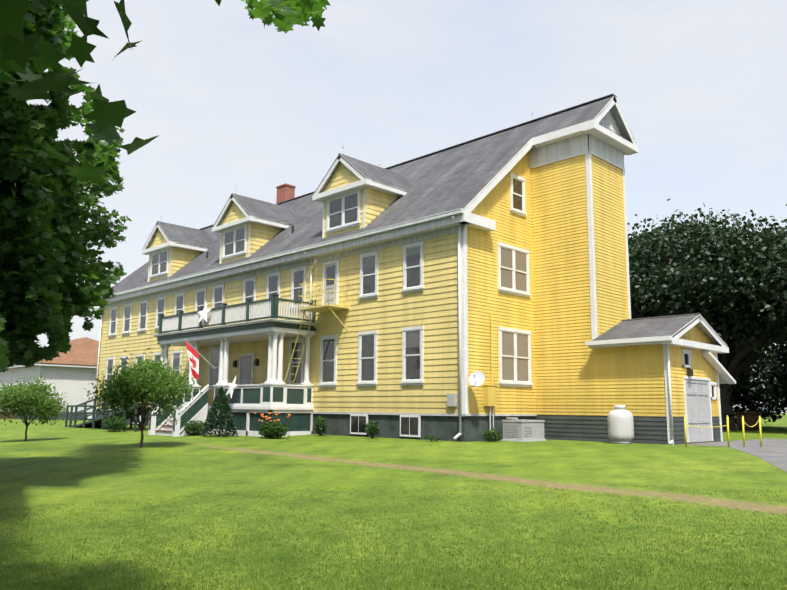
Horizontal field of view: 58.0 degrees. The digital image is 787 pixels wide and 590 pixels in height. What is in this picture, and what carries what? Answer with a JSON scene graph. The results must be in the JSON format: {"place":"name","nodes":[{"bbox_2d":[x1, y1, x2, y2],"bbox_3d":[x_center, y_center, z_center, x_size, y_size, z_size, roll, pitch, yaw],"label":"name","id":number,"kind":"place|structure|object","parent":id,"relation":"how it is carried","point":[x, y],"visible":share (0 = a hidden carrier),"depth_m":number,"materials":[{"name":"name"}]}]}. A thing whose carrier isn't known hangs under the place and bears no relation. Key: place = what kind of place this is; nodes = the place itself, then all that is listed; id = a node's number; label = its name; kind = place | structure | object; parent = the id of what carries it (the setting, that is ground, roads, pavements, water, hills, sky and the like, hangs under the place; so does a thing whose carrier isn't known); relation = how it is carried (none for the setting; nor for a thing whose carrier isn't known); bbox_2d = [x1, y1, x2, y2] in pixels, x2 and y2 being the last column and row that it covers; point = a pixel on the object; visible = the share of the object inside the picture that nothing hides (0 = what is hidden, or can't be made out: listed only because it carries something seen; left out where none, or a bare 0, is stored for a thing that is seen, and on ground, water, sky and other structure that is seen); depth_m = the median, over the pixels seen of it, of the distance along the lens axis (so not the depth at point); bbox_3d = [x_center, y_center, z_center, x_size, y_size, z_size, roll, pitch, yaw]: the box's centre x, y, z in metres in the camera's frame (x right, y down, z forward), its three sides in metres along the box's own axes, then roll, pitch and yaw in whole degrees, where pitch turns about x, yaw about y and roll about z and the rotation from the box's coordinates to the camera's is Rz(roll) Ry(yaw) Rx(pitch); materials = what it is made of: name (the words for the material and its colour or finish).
{"place":"outdoors","nodes":[
{"label":"outdoors","id":0,"kind":"place"},
{"bbox_2d":[0,414,786,589],"bbox_3d":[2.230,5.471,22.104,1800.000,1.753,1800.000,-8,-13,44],"label":"ground","id":1,"kind":"structure","parent":0,"point":[45,464],"depth_m":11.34,"materials":[{"name":"green plant"}]},
{"bbox_2d":[0,371,72,440],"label":"small tree","id":2,"kind":"object","parent":1,"relation":"on","point":[25,400],"visible":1,"depth_m":26.62,"materials":[{"name":"green plant"}]},
{"bbox_2d":[0,363,96,419],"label":"neighbour house","id":3,"kind":"structure","parent":1,"relation":"on","point":[72,382],"depth_m":51.43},
{"bbox_2d":[13,337,98,365],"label":"neighbour roof","id":4,"kind":"structure","parent":3,"relation":"attached to","point":[83,351],"depth_m":53.33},
{"bbox_2d":[65,395,153,431],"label":"ramp","id":5,"kind":"structure","parent":1,"relation":"on","point":[96,421],"depth_m":35.49,"materials":[{"name":"green paint"}]},
{"bbox_2d":[101,415,127,431],"bbox_3d":[-12.655,5.880,32.177,1.563,0.843,1.028,-8,-13,44],"label":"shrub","id":6,"kind":"object","parent":1,"relation":"on","point":[111,425],"visible":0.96,"depth_m":31.98,"materials":[{"name":"green plant"}]},
{"bbox_2d":[85,342,202,447],"bbox_3d":[-7.727,3.275,22.008,3.410,3.552,3.165,2,-9,-10],"label":"small tree","id":7,"kind":"object","parent":1,"relation":"on","point":[156,383],"visible":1,"depth_m":21.65,"materials":[{"name":"green plant"}]},
{"bbox_2d":[47,0,273,102],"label":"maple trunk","id":8,"kind":"object","parent":1,"relation":"on","point":[250,8],"visible":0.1,"depth_m":13.04,"materials":[{"name":"green plant"}]},
{"bbox_2d":[183,420,205,435],"bbox_3d":[-7.822,5.294,27.968,1.125,0.724,0.936,-8,-13,44],"label":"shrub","id":9,"kind":"object","parent":1,"relation":"on","point":[193,428],"visible":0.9,"depth_m":27.78,"materials":[{"name":"green plant"}]},
{"bbox_2d":[200,387,238,437],"bbox_3d":[-6.633,4.519,27.214,1.471,2.007,1.445,-8,-13,44],"label":"cedar shrub","id":10,"kind":"object","parent":1,"relation":"on","point":[220,405],"visible":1,"depth_m":26.97,"materials":[{"name":"green plant"}]},
{"bbox_2d":[254,412,290,438],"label":"daylilies","id":11,"kind":"object","parent":1,"relation":"on","point":[266,418],"visible":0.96,"depth_m":25.43,"materials":[{"name":"orange plant"}]},
{"bbox_2d":[258,421,288,438],"bbox_3d":[-4.344,4.908,25.531,1.523,0.729,0.814,-8,-13,44],"label":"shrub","id":12,"kind":"object","parent":1,"relation":"on","point":[275,429],"visible":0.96,"depth_m":25.32,"materials":[{"name":"green plant"}]},
{"bbox_2d":[314,416,327,435],"bbox_3d":[-2.716,4.935,26.541,0.545,0.827,0.530,-8,-13,44],"label":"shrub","id":13,"kind":"object","parent":1,"relation":"on","point":[320,427],"visible":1,"depth_m":26.47,"materials":[{"name":"green plant"}]},
{"bbox_2d":[365,421,378,438],"bbox_3d":[-0.738,4.704,24.584,0.548,0.703,0.540,-8,-13,44],"label":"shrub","id":14,"kind":"object","parent":1,"relation":"on","point":[373,426],"visible":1,"depth_m":24.52,"materials":[{"name":"green plant"}]},
{"bbox_2d":[95,96,735,444],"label":"hotel building","id":15,"kind":"structure","parent":1,"relation":"on","point":[564,230],"depth_m":25.06,"materials":[{"name":"yellow wood"}]},
{"bbox_2d":[184,339,214,381],"bbox_3d":[-7.882,2.659,28.813,1.353,1.736,0.129,5,-10,-27],"label":"porch flag","id":16,"kind":"object","parent":15,"relation":"attached to","point":[193,355],"visible":1,"depth_m":28.73,"materials":[{"name":"red fabric"}]},
{"bbox_2d":[198,303,237,397],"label":"star decorations","id":17,"kind":"object","parent":15,"relation":"attached to","point":[203,313],"visible":0.98,"depth_m":29.98},
{"bbox_2d":[148,294,317,436],"bbox_3d":[-7.642,3.352,29.736,9.480,5.860,3.830,-8,-13,44],"label":"porch","id":18,"kind":"object","parent":15,"relation":"attached to","point":[272,395],"visible":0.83,"depth_m":27.88,"materials":[{"name":"white wood"}]},
{"bbox_2d":[284,260,349,384],"bbox_3d":[-3.206,1.521,27.432,3.236,5.449,1.172,-8,-13,44],"label":"fire escape","id":19,"kind":"object","parent":15,"relation":"attached to","point":[328,307],"visible":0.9,"depth_m":27.30,"materials":[{"name":"yellow metal"}]},
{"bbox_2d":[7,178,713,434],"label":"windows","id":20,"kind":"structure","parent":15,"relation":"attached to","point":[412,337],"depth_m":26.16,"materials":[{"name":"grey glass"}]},
{"bbox_2d":[95,216,673,444],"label":"downspouts","id":21,"kind":"object","parent":15,"relation":"attached to","point":[459,344],"visible":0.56,"depth_m":22.73,"materials":[{"name":"white metal"}]},
{"bbox_2d":[113,94,727,383],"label":"roof","id":22,"kind":"structure","parent":15,"relation":"attached to","point":[464,175],"depth_m":27.99,"materials":[{"name":"grey"}]},
{"bbox_2d":[276,183,295,203],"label":"chimney","id":23,"kind":"object","parent":22,"relation":"on","point":[285,191],"visible":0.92,"depth_m":40.23,"materials":[{"name":"red brick"}]},
{"bbox_2d":[161,113,532,257],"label":"lightning rods","id":24,"kind":"object","parent":22,"relation":"on","point":[293,226],"visible":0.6,"depth_m":33.51,"materials":[{"name":"grey metal"}]},
{"bbox_2d":[232,359,692,375],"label":"hotel lanterns","id":25,"kind":"object","parent":15,"relation":"attached to","point":[689,370],"visible":0.94,"depth_m":30.56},
{"bbox_2d":[447,310,496,429],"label":"meter boxes","id":26,"kind":"object","parent":15,"relation":"attached to","point":[489,395],"visible":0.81,"depth_m":23.10,"materials":[{"name":"yellow metal"}]},
{"bbox_2d":[469,371,484,386],"bbox_3d":[2.541,2.649,22.404,0.464,0.505,0.657,6,-10,-29],"label":"satellite dish","id":27,"kind":"object","parent":15,"relation":"attached to","point":[476,378],"visible":1,"depth_m":22.36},
{"bbox_2d":[425,435,442,441],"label":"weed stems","id":28,"kind":"object","parent":1,"relation":"on","point":[431,438],"visible":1,"depth_m":22.48,"materials":[{"name":"green plant"}]},
{"bbox_2d":[482,428,501,441],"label":"shrub stems","id":29,"kind":"object","parent":1,"relation":"on","point":[490,435],"visible":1,"depth_m":22.54,"materials":[{"name":"green plant"}]},
{"bbox_2d":[493,406,545,441],"bbox_3d":[4.139,4.236,23.457,1.040,1.150,1.630,-8,-13,44],"label":"generator unit","id":30,"kind":"object","parent":1,"relation":"on","point":[516,430],"visible":0.98,"depth_m":23.05,"materials":[{"name":"grey metal"}]},
{"bbox_2d":[607,405,633,443],"bbox_3d":[7.102,4.041,22.183,0.780,1.190,0.780,-8,-13,44],"label":"propane cylinder","id":31,"kind":"object","parent":1,"relation":"on","point":[620,420],"visible":1,"depth_m":21.88,"materials":[{"name":"white metal"}]},
{"bbox_2d":[627,210,778,374],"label":"tree","id":32,"kind":"object","parent":1,"relation":"on","point":[646,233],"depth_m":47.63,"materials":[{"name":"green plant"}]},
{"bbox_2d":[628,199,786,429],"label":"tree","id":33,"kind":"object","parent":1,"relation":"on","point":[693,261],"visible":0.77,"depth_m":37.40,"materials":[{"name":"green plant"}]},
{"bbox_2d":[645,213,779,371],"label":"tree","id":34,"kind":"object","parent":1,"relation":"on","point":[717,225],"depth_m":55.88,"materials":[{"name":"green plant"}]},
{"bbox_2d":[687,438,786,471],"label":"asphalt drive","id":35,"kind":"structure","parent":1,"relation":"on","point":[773,452],"depth_m":19.97,"materials":[{"name":"grey asphalt"}]},
{"bbox_2d":[684,415,761,446],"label":"bollards","id":36,"kind":"object","parent":35,"relation":"on","point":[727,425],"visible":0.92,"depth_m":20.77,"materials":[{"name":"yellow metal"}]},
{"bbox_2d":[695,218,786,361],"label":"tree","id":37,"kind":"object","parent":1,"relation":"on","point":[779,265],"visible":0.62,"depth_m":34.99,"materials":[{"name":"green plant"}]},
{"bbox_2d":[730,347,786,424],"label":"tree","id":38,"kind":"object","parent":1,"relation":"on","point":[748,396],"visible":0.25,"depth_m":48.77,"materials":[{"name":"green plant"}]},
{"bbox_2d":[763,351,786,412],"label":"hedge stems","id":39,"kind":"object","parent":1,"relation":"on","point":[780,376],"visible":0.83,"depth_m":45.40,"materials":[{"name":"green plant"}]},
{"bbox_2d":[26,0,786,413],"label":"sky","id":40,"kind":"structure","parent":0,"point":[231,101],"materials":[{"name":"white"}]},
{"bbox_2d":[734,411,760,429],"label":"trunk","id":41,"kind":"object","parent":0,"point":[751,418],"visible":0.96,"depth_m":40.24,"materials":[{"name":"brown wood"}]},
{"bbox_3d":[-3.975,-5.086,1.473,19.323,14.905,18.010,-8,-13,44],"label":"big maple wood","id":42,"kind":"object","parent":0,"visible":0},
{"bbox_2d":[0,0,220,372],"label":"tree","id":43,"kind":"object","parent":42,"relation":"attached to","point":[46,177],"visible":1,"depth_m":12.33,"materials":[{"name":"green plant"}]},
{"bbox_2d":[251,0,330,33],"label":"tree leaves","id":44,"kind":"object","parent":43,"relation":"attached to","point":[289,14],"visible":1,"depth_m":6.00,"materials":[{"name":"green plant"}]}
]}

